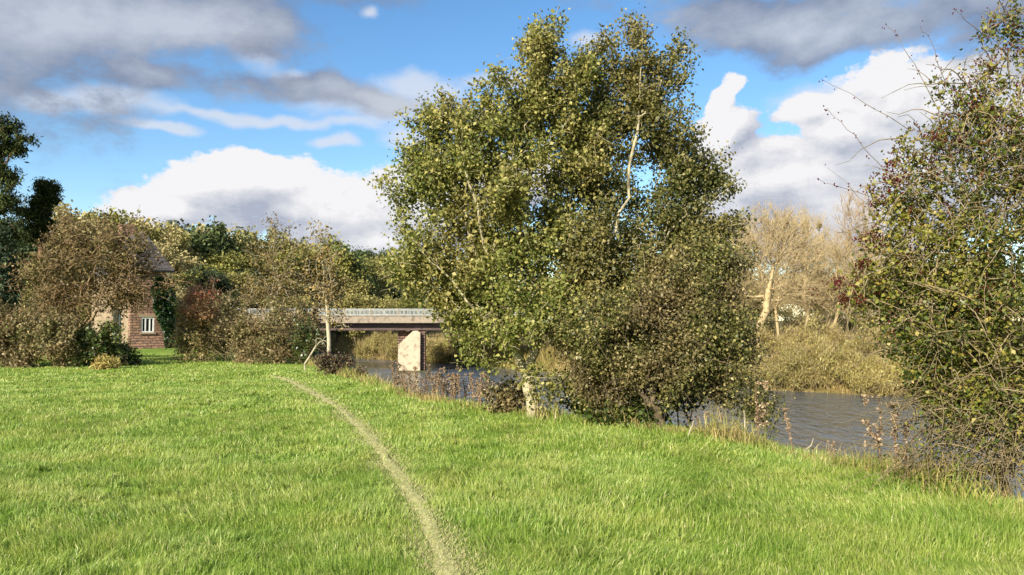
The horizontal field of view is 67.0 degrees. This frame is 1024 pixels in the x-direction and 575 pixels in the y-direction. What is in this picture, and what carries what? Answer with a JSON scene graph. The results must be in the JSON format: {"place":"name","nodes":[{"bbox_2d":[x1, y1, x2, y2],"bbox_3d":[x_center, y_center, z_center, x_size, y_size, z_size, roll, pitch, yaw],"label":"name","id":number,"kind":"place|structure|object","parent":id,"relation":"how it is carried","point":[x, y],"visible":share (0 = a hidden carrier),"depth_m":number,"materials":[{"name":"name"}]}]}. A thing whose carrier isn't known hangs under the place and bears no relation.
{"place":"outdoors","nodes":[
{"label":"outdoors","id":0,"kind":"place"},
{"bbox_2d":[262,375,512,574],"bbox_3d":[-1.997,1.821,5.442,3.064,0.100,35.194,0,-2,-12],"label":"path","id":1,"kind":"structure","parent":0,"point":[449,567],"depth_m":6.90,"materials":[{"name":"beige plant"}]},
{"bbox_2d":[0,302,1023,574],"bbox_3d":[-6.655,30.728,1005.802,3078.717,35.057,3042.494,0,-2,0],"label":"ground","id":2,"kind":"structure","parent":0,"point":[718,542],"depth_m":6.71,"materials":[{"name":"green plant"}]},
{"bbox_2d":[0,222,32,324],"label":"fir tree","id":3,"kind":"object","parent":2,"relation":"on","point":[6,252],"visible":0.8,"depth_m":39.93,"materials":[{"name":"plant"}]},
{"bbox_2d":[0,297,35,367],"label":"hedge bush","id":4,"kind":"object","parent":2,"relation":"on","point":[5,339],"visible":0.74,"depth_m":25.87,"materials":[{"name":"brown plant"}]},
{"bbox_2d":[0,111,43,249],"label":"pine tree","id":5,"kind":"object","parent":2,"relation":"on","point":[10,146],"visible":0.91,"depth_m":62.23,"materials":[{"name":"green plant"}]},
{"bbox_2d":[10,210,34,312],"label":"pine tree","id":6,"kind":"object","parent":2,"relation":"on","point":[20,222],"visible":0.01,"depth_m":74.94,"materials":[{"name":"green plant"}]},
{"bbox_2d":[0,307,69,368],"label":"hedge bush","id":7,"kind":"object","parent":2,"relation":"on","point":[24,325],"visible":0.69,"depth_m":25.75,"materials":[{"name":"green plant"}]},
{"bbox_2d":[11,239,69,269],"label":"evergreen tree","id":8,"kind":"object","parent":2,"relation":"on","point":[24,250],"visible":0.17,"depth_m":70.12,"materials":[{"name":"green plant"}]},
{"bbox_2d":[19,176,65,258],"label":"pine tree","id":9,"kind":"object","parent":2,"relation":"on","point":[44,201],"visible":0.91,"depth_m":67.78,"materials":[{"name":"green plant"}]},
{"bbox_2d":[16,260,72,307],"bbox_3d":[-38.644,0.643,63.909,5.016,6.047,6.140,0,-2,2],"label":"woodland tree","id":10,"kind":"object","parent":2,"relation":"on","point":[28,283],"visible":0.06,"depth_m":62.70,"materials":[{"name":"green plant"}]},
{"bbox_2d":[13,290,102,360],"bbox_3d":[-17.571,1.387,29.505,3.211,3.441,2.943,0,-2,0],"label":"hedge bush","id":11,"kind":"object","parent":2,"relation":"on","point":[30,305],"visible":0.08,"depth_m":29.63,"materials":[{"name":"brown plant"}]},
{"bbox_2d":[30,305,109,366],"bbox_3d":[-15.007,1.794,25.810,2.674,2.479,2.139,0,-2,0],"label":"hedge bush","id":12,"kind":"object","parent":2,"relation":"on","point":[59,347],"visible":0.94,"depth_m":25.51,"materials":[{"name":"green plant"}]},
{"bbox_2d":[49,197,118,252],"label":"woodland tree","id":13,"kind":"object","parent":2,"relation":"on","point":[58,209],"visible":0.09,"depth_m":83.49,"materials":[{"name":"green plant"}]},
{"bbox_2d":[0,205,190,353],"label":"hawthorn tree","id":14,"kind":"object","parent":2,"relation":"on","point":[118,263],"visible":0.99,"depth_m":26.77,"materials":[{"name":"brown plant"}]},
{"bbox_2d":[66,316,133,367],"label":"hedge bush","id":15,"kind":"object","parent":2,"relation":"on","point":[103,336],"visible":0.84,"depth_m":26.20,"materials":[{"name":"green plant"}]},
{"bbox_2d":[86,351,127,369],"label":"grass tussock","id":16,"kind":"object","parent":2,"relation":"on","point":[101,364],"depth_m":25.06,"materials":[{"name":"plant"}]},
{"bbox_2d":[92,205,127,233],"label":"woodland tree","id":17,"kind":"object","parent":2,"relation":"on","point":[116,219],"visible":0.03,"depth_m":95.62,"materials":[{"name":"green plant"}]},
{"bbox_2d":[111,338,146,364],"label":"hedge bush","id":18,"kind":"object","parent":2,"relation":"on","point":[127,347],"visible":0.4,"depth_m":27.39,"materials":[{"name":"green plant"}]},
{"bbox_2d":[91,224,175,348],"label":"stone house","id":19,"kind":"structure","parent":2,"relation":"on","point":[145,330],"depth_m":43.72,"materials":[{"name":"red brick"},{"name":"slate"},{"name":"white paint"}]},
{"bbox_2d":[140,317,155,333],"bbox_3d":[-20.530,2.151,43.582,0.840,0.940,0.230,2,-3,-40],"label":"window","id":20,"kind":"structure","parent":19,"relation":"in","point":[147,323],"depth_m":43.62,"materials":[{"name":"white glass"}]},
{"bbox_2d":[150,276,176,347],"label":"ivy","id":21,"kind":"object","parent":19,"relation":"attached to","point":[165,312],"visible":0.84,"depth_m":43.93,"materials":[{"name":"green plant"}]},
{"bbox_2d":[112,208,178,254],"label":"woodland tree","id":22,"kind":"object","parent":2,"relation":"on","point":[145,228],"visible":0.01,"depth_m":101.25,"materials":[{"name":"green plant"}]},
{"bbox_2d":[123,216,185,255],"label":"woodland tree","id":23,"kind":"object","parent":2,"relation":"on","point":[175,230],"visible":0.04,"depth_m":100.88,"materials":[{"name":"green plant"}]},
{"bbox_2d":[124,217,192,259],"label":"woodland tree","id":24,"kind":"object","parent":2,"relation":"on","point":[185,241],"visible":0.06,"depth_m":105.85,"materials":[{"name":"green plant"}]},
{"bbox_2d":[147,223,208,266],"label":"woodland tree","id":25,"kind":"object","parent":2,"relation":"on","point":[194,253],"visible":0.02,"depth_m":109.17,"materials":[{"name":"green plant"}]},
{"bbox_2d":[152,239,209,275],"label":"woodland tree","id":26,"kind":"object","parent":2,"relation":"on","point":[178,261],"visible":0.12,"depth_m":93.90,"materials":[{"name":"plant"}]},
{"bbox_2d":[170,269,196,294],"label":"woodland tree","id":27,"kind":"object","parent":2,"relation":"on","point":[182,277],"visible":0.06,"depth_m":86.05,"materials":[{"name":"green plant"}]},
{"bbox_2d":[172,284,199,335],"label":"woodland tree","id":28,"kind":"object","parent":2,"relation":"on","point":[179,297],"visible":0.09,"depth_m":71.92,"materials":[{"name":"plant"}]},
{"bbox_2d":[158,273,236,362],"bbox_3d":[-11.723,1.399,29.498,3.134,4.181,3.008,-2,-3,37],"label":"red bush","id":29,"kind":"object","parent":2,"relation":"on","point":[190,310],"visible":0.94,"depth_m":29.17,"materials":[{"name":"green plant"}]},
{"bbox_2d":[181,269,219,333],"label":"woodland tree","id":30,"kind":"object","parent":2,"relation":"on","point":[197,276],"visible":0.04,"depth_m":87.93,"materials":[{"name":"green plant"}]},
{"bbox_2d":[182,263,233,331],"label":"evergreen tree","id":31,"kind":"object","parent":2,"relation":"on","point":[219,284],"visible":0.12,"depth_m":89.13,"materials":[{"name":"green plant"}]},
{"bbox_2d":[197,252,239,275],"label":"woodland tree","id":32,"kind":"object","parent":2,"relation":"on","point":[220,267],"visible":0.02,"depth_m":105.14,"materials":[{"name":"green plant"}]},
{"bbox_2d":[185,215,254,264],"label":"evergreen tree","id":33,"kind":"object","parent":2,"relation":"on","point":[216,241],"visible":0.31,"depth_m":118.33,"materials":[{"name":"green leaf"},{"name":"dark bark"}]},
{"bbox_2d":[199,283,257,354],"bbox_3d":[-12.650,1.525,34.122,2.860,3.786,2.941,1,-3,-24],"label":"bank bush","id":34,"kind":"object","parent":2,"relation":"on","point":[230,305],"visible":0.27,"depth_m":33.60,"materials":[{"name":"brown plant"}]},
{"bbox_2d":[204,253,259,273],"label":"woodland tree","id":35,"kind":"object","parent":2,"relation":"on","point":[238,266],"visible":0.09,"depth_m":107.02,"materials":[{"name":"green plant"}]},
{"bbox_2d":[207,287,267,362],"bbox_3d":[-10.108,1.564,28.969,2.552,3.429,2.357,0,-2,0],"label":"bank bush","id":36,"kind":"object","parent":2,"relation":"on","point":[238,333],"visible":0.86,"depth_m":28.66,"materials":[{"name":"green plant"}]},
{"bbox_2d":[221,269,269,302],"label":"woodland tree","id":37,"kind":"object","parent":2,"relation":"on","point":[236,278],"visible":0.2,"depth_m":94.98,"materials":[{"name":"green plant"}]},
{"bbox_2d":[225,249,277,279],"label":"woodland tree","id":38,"kind":"object","parent":2,"relation":"on","point":[260,263],"visible":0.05,"depth_m":110.77,"materials":[{"name":"green plant"}]},
{"bbox_2d":[234,285,304,364],"bbox_3d":[-8.759,1.564,28.454,2.872,3.427,2.740,0,-2,0],"label":"bank bush","id":39,"kind":"object","parent":2,"relation":"on","point":[280,348],"visible":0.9,"depth_m":28.16,"materials":[{"name":"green plant"}]},
{"bbox_2d":[230,226,315,279],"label":"woodland tree","id":40,"kind":"object","parent":2,"relation":"on","point":[255,236],"visible":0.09,"depth_m":132.84,"materials":[{"name":"green plant"}]},
{"bbox_2d":[235,210,316,356],"bbox_3d":[-9.264,-0.053,30.091,3.188,5.906,2.716,0,-2,0],"label":"birch tree","id":41,"kind":"object","parent":2,"relation":"on","point":[279,286],"visible":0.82,"depth_m":29.94,"materials":[{"name":"green plant"}]},
{"bbox_2d":[245,248,312,298],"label":"woodland tree","id":42,"kind":"object","parent":2,"relation":"on","point":[290,263],"visible":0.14,"depth_m":126.54,"materials":[{"name":"green plant"}]},
{"bbox_2d":[277,294,310,310],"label":"woodland tree","id":43,"kind":"object","parent":2,"relation":"on","point":[306,300],"visible":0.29,"depth_m":99.05,"materials":[{"name":"green plant"}]},
{"bbox_2d":[266,295,326,350],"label":"bank bush","id":44,"kind":"object","parent":2,"relation":"on","point":[316,317],"visible":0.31,"depth_m":39.62,"materials":[{"name":"green plant"}]},
{"bbox_2d":[284,311,325,364],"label":"bank bush","id":45,"kind":"object","parent":2,"relation":"on","point":[300,346],"visible":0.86,"depth_m":27.68,"materials":[{"name":"green plant"}]},
{"bbox_2d":[294,218,351,361],"bbox_3d":[-5.512,0.259,22.956,1.493,4.709,1.436,2,-3,-42],"label":"birch tree","id":46,"kind":"object","parent":2,"relation":"on","point":[327,290],"visible":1,"depth_m":22.94,"materials":[{"name":"green plant"}]},
{"bbox_2d":[298,231,366,343],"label":"woodland tree","id":47,"kind":"object","parent":2,"relation":"on","point":[349,272],"visible":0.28,"depth_m":142.89,"materials":[{"name":"green plant"}]},
{"bbox_2d":[309,345,357,374],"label":"bank bush","id":48,"kind":"object","parent":2,"relation":"on","point":[323,360],"visible":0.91,"depth_m":22.28,"materials":[{"name":"brown plant"}]},
{"bbox_2d":[312,274,360,338],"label":"woodland tree","id":49,"kind":"object","parent":2,"relation":"on","point":[334,335],"visible":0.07,"depth_m":140.47,"materials":[{"name":"plant"}]},
{"bbox_2d":[305,235,375,333],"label":"tree","id":50,"kind":"object","parent":2,"relation":"on","point":[357,265],"visible":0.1,"depth_m":149.17,"materials":[{"name":"green plant"}]},
{"bbox_2d":[338,277,374,335],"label":"woodland tree","id":51,"kind":"object","parent":2,"relation":"on","point":[362,286],"visible":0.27,"depth_m":141.29,"materials":[{"name":"green plant"}]},
{"bbox_2d":[331,291,389,348],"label":"woodland tree","id":52,"kind":"object","parent":2,"relation":"on","point":[365,302],"visible":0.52,"depth_m":119.71,"materials":[{"name":"green plant"}]},
{"bbox_2d":[346,245,389,290],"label":"woodland tree","id":53,"kind":"object","parent":2,"relation":"on","point":[372,270],"visible":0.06,"depth_m":169.68,"materials":[{"name":"green plant"}]},
{"bbox_2d":[177,308,560,372],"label":"road bridge","id":54,"kind":"structure","parent":2,"relation":"on","point":[411,344],"depth_m":79.87,"materials":[{"name":"concrete"}]},
{"bbox_2d":[351,331,387,358],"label":"willow scrub","id":55,"kind":"object","parent":2,"relation":"on","point":[372,349],"visible":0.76,"depth_m":106.54,"materials":[{"name":"yellow plant"}]},
{"bbox_2d":[356,297,403,336],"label":"woodland tree","id":56,"kind":"object","parent":2,"relation":"on","point":[390,303],"visible":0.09,"depth_m":128.49,"materials":[{"name":"green plant"}]},
{"bbox_2d":[369,285,395,331],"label":"woodland tree","id":57,"kind":"object","parent":2,"relation":"on","point":[380,295],"visible":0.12,"depth_m":153.28,"materials":[{"name":"green plant"}]},
{"bbox_2d":[368,254,398,275],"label":"woodland tree","id":58,"kind":"object","parent":2,"relation":"on","point":[379,265],"visible":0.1,"depth_m":220.03,"materials":[{"name":"green plant"}]},
{"bbox_2d":[376,330,397,359],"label":"willow scrub","id":59,"kind":"object","parent":2,"relation":"on","point":[388,348],"visible":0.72,"depth_m":104.12,"materials":[{"name":"yellow plant"}]},
{"bbox_2d":[375,270,410,291],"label":"woodland tree","id":60,"kind":"object","parent":2,"relation":"on","point":[386,278],"visible":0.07,"depth_m":179.43,"materials":[{"name":"green plant"}]},
{"bbox_2d":[396,296,416,315],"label":"woodland tree","id":61,"kind":"object","parent":2,"relation":"on","point":[403,302],"visible":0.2,"depth_m":141.19,"materials":[{"name":"green plant"}]},
{"bbox_2d":[426,333,458,361],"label":"willow scrub","id":62,"kind":"object","parent":2,"relation":"on","point":[436,350],"visible":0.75,"depth_m":96.04,"materials":[{"name":"yellow plant"}]},
{"bbox_2d":[447,335,484,363],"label":"willow scrub","id":63,"kind":"object","parent":2,"relation":"on","point":[458,347],"visible":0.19,"depth_m":92.98,"materials":[{"name":"green plant"}]},
{"bbox_2d":[362,6,626,419],"bbox_3d":[-0.148,-1.252,13.137,4.001,6.877,3.574,-1,-3,22],"label":"alder tree","id":64,"kind":"object","parent":2,"relation":"on","point":[479,286],"visible":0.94,"depth_m":12.54,"materials":[{"name":"green plant"}]},
{"bbox_2d":[480,335,520,363],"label":"willow scrub","id":65,"kind":"object","parent":2,"relation":"on","point":[490,351],"visible":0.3,"depth_m":87.98,"materials":[{"name":"green plant"}]},
{"bbox_2d":[480,366,540,413],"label":"bramble bush","id":66,"kind":"object","parent":2,"relation":"on","point":[508,395],"visible":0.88,"depth_m":13.03,"materials":[{"name":"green plant"}]},
{"bbox_2d":[551,365,658,417],"bbox_3d":[1.558,1.910,12.874,1.828,1.552,1.390,0,-2,0],"label":"bramble bush","id":67,"kind":"object","parent":2,"relation":"on","point":[567,402],"visible":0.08,"depth_m":12.73,"materials":[{"name":"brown plant"}]},
{"bbox_2d":[316,330,906,395],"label":"reed bed","id":68,"kind":"object","parent":2,"relation":"on","point":[342,347],"visible":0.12,"depth_m":87.56,"materials":[{"name":"plant"}]},
{"bbox_2d":[582,389,683,428],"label":"bramble bush","id":69,"kind":"object","parent":2,"relation":"on","point":[643,413],"visible":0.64,"depth_m":11.62,"materials":[{"name":"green plant"}]},
{"bbox_2d":[519,7,765,416],"bbox_3d":[2.099,-1.198,13.011,3.857,7.513,3.146,-1,-3,24],"label":"alder tree","id":70,"kind":"object","parent":2,"relation":"on","point":[603,263],"visible":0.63,"depth_m":13.05,"materials":[{"name":"green leaf"},{"name":"bark"}]},
{"bbox_2d":[292,351,1023,510],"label":"bank grass","id":71,"kind":"structure","parent":2,"relation":"on","point":[751,437],"depth_m":9.74,"materials":[{"name":"plant"}]},
{"bbox_2d":[541,220,795,440],"bbox_3d":[2.306,0.638,11.761,4.051,3.310,2.475,0,-2,0],"label":"willow tree","id":72,"kind":"object","parent":2,"relation":"on","point":[697,322],"visible":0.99,"depth_m":11.41,"materials":[{"name":"green plant"}]},
{"bbox_2d":[643,373,711,427],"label":"bramble bush","id":73,"kind":"object","parent":2,"relation":"on","point":[695,400],"visible":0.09,"depth_m":12.48,"materials":[{"name":"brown plant"}]},
{"bbox_2d":[728,217,771,306],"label":"bare tree","id":74,"kind":"object","parent":2,"relation":"on","point":[750,286],"visible":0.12,"depth_m":94.43,"materials":[{"name":"plant"}]},
{"bbox_2d":[735,351,783,389],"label":"willow scrub","id":75,"kind":"object","parent":2,"relation":"on","point":[762,370],"visible":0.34,"depth_m":60.41,"materials":[{"name":"brown plant"}]},
{"bbox_2d":[753,381,768,443],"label":"dock stalk","id":76,"kind":"object","parent":2,"relation":"on","point":[762,414],"visible":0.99,"depth_m":9.76,"materials":[{"name":"plant"}]},
{"bbox_2d":[747,308,783,342],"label":"thicket","id":77,"kind":"object","parent":2,"relation":"on","point":[771,324],"visible":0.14,"depth_m":104.41,"materials":[{"name":"plant"}]},
{"bbox_2d":[716,199,831,351],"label":"willow tree","id":78,"kind":"object","parent":2,"relation":"on","point":[782,244],"visible":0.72,"depth_m":65.68,"materials":[{"name":"beige plant"}]},
{"bbox_2d":[740,271,809,335],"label":"woodland tree","id":79,"kind":"object","parent":2,"relation":"on","point":[761,301],"visible":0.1,"depth_m":147.68,"materials":[{"name":"plant"}]},
{"bbox_2d":[752,203,801,334],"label":"bare tree","id":80,"kind":"object","parent":2,"relation":"on","point":[776,305],"visible":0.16,"depth_m":95.99,"materials":[{"name":"beige plant"}]},
{"bbox_2d":[754,320,808,355],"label":"willow scrub","id":81,"kind":"object","parent":2,"relation":"on","point":[779,338],"visible":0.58,"depth_m":64.43,"materials":[{"name":"beige plant"}]},
{"bbox_2d":[782,407,793,450],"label":"dock stalk","id":82,"kind":"object","parent":2,"relation":"on","point":[786,420],"visible":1,"depth_m":9.28,"materials":[{"name":"plant"}]},
{"bbox_2d":[760,299,821,333],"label":"thicket","id":83,"kind":"object","parent":2,"relation":"on","point":[788,318],"visible":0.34,"depth_m":109.23,"materials":[{"name":"plant"}]},
{"bbox_2d":[758,339,832,392],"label":"willow scrub","id":84,"kind":"object","parent":2,"relation":"on","point":[789,373],"visible":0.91,"depth_m":58.09,"materials":[{"name":"beige plant"}]},
{"bbox_2d":[774,203,835,346],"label":"bare tree","id":85,"kind":"object","parent":2,"relation":"on","point":[805,301],"visible":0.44,"depth_m":83.56,"materials":[{"name":"beige plant"}]},
{"bbox_2d":[782,306,848,352],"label":"willow scrub","id":86,"kind":"object","parent":2,"relation":"on","point":[806,337],"visible":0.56,"depth_m":60.92,"materials":[{"name":"beige plant"}]},
{"bbox_2d":[783,307,850,339],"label":"thicket","id":87,"kind":"object","parent":2,"relation":"on","point":[823,319],"visible":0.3,"depth_m":99.10,"materials":[{"name":"plant"}]},
{"bbox_2d":[795,206,849,337],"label":"bare tree","id":88,"kind":"object","parent":2,"relation":"on","point":[823,237],"visible":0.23,"depth_m":89.78,"materials":[{"name":"beige plant"}]},
{"bbox_2d":[794,333,865,391],"bbox_3d":[23.635,5.759,57.830,5.777,5.046,4.835,0,-2,0],"label":"willow scrub","id":89,"kind":"object","parent":2,"relation":"on","point":[825,357],"visible":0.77,"depth_m":57.47,"materials":[{"name":"beige plant"}]},
{"bbox_2d":[806,224,866,347],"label":"bare tree","id":90,"kind":"object","parent":2,"relation":"on","point":[835,253],"visible":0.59,"depth_m":83.80,"materials":[{"name":"beige plant"}]},
{"bbox_2d":[828,185,871,337],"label":"poplar tree","id":91,"kind":"object","parent":2,"relation":"on","point":[849,214],"visible":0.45,"depth_m":99.87,"materials":[{"name":"beige plant"}]},
{"bbox_2d":[824,349,891,395],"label":"willow scrub","id":92,"kind":"object","parent":2,"relation":"on","point":[860,386],"visible":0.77,"depth_m":55.78,"materials":[{"name":"beige plant"}]},
{"bbox_2d":[824,315,901,357],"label":"willow scrub","id":93,"kind":"object","parent":2,"relation":"on","point":[868,347],"visible":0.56,"depth_m":59.65,"materials":[{"name":"beige plant"}]},
{"bbox_2d":[847,185,891,339],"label":"poplar tree","id":94,"kind":"object","parent":2,"relation":"on","point":[864,222],"visible":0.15,"depth_m":104.31,"materials":[{"name":"plant"}]},
{"bbox_2d":[836,226,906,338],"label":"bare tree","id":95,"kind":"object","parent":2,"relation":"on","point":[870,254],"visible":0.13,"depth_m":90.16,"materials":[{"name":"plant"}]},
{"bbox_2d":[860,394,883,470],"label":"dock stalk","id":96,"kind":"object","parent":2,"relation":"on","point":[867,422],"visible":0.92,"depth_m":8.11,"materials":[{"name":"plant"}]},
{"bbox_2d":[849,309,897,339],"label":"thicket","id":97,"kind":"object","parent":2,"relation":"on","point":[857,319],"visible":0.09,"depth_m":103.47,"materials":[{"name":"plant"}]},
{"bbox_2d":[856,349,910,396],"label":"willow scrub","id":98,"kind":"object","parent":2,"relation":"on","point":[885,389],"visible":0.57,"depth_m":54.47,"materials":[{"name":"beige plant"}]},
{"bbox_2d":[882,402,900,459],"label":"dock stalk","id":99,"kind":"object","parent":2,"relation":"on","point":[893,433],"visible":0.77,"depth_m":8.05,"materials":[{"name":"plant"}]},
{"bbox_2d":[901,421,912,464],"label":"dock stalk","id":100,"kind":"object","parent":2,"relation":"on","point":[906,435],"visible":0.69,"depth_m":7.82,"materials":[{"name":"plant"}]},
{"bbox_2d":[881,224,940,336],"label":"bare tree","id":101,"kind":"object","parent":2,"relation":"on","point":[921,300],"visible":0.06,"depth_m":99.55,"materials":[{"name":"plant"}]},
{"bbox_2d":[801,0,1023,499],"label":"hawthorn tree","id":102,"kind":"object","parent":2,"relation":"on","point":[966,318],"visible":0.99,"depth_m":7.48,"materials":[{"name":"green plant"}]},
{"bbox_2d":[817,379,1023,501],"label":"thorn bush","id":103,"kind":"object","parent":2,"relation":"on","point":[1005,448],"visible":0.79,"depth_m":7.24,"materials":[{"name":"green plant"}]},
{"bbox_2d":[904,251,977,307],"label":"woodland tree","id":104,"kind":"object","parent":2,"relation":"on","point":[945,281],"visible":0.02,"depth_m":147.69,"materials":[{"name":"plant"}]},
{"bbox_2d":[0,0,1023,320],"label":"sky","id":105,"kind":"structure","parent":0,"point":[239,112],"materials":[{"name":"blue"}]},
{"bbox_2d":[316,349,1023,498],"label":"water","id":106,"kind":"structure","parent":0,"point":[819,417],"depth_m":44.59,"materials":[{"name":"grey liquid"}]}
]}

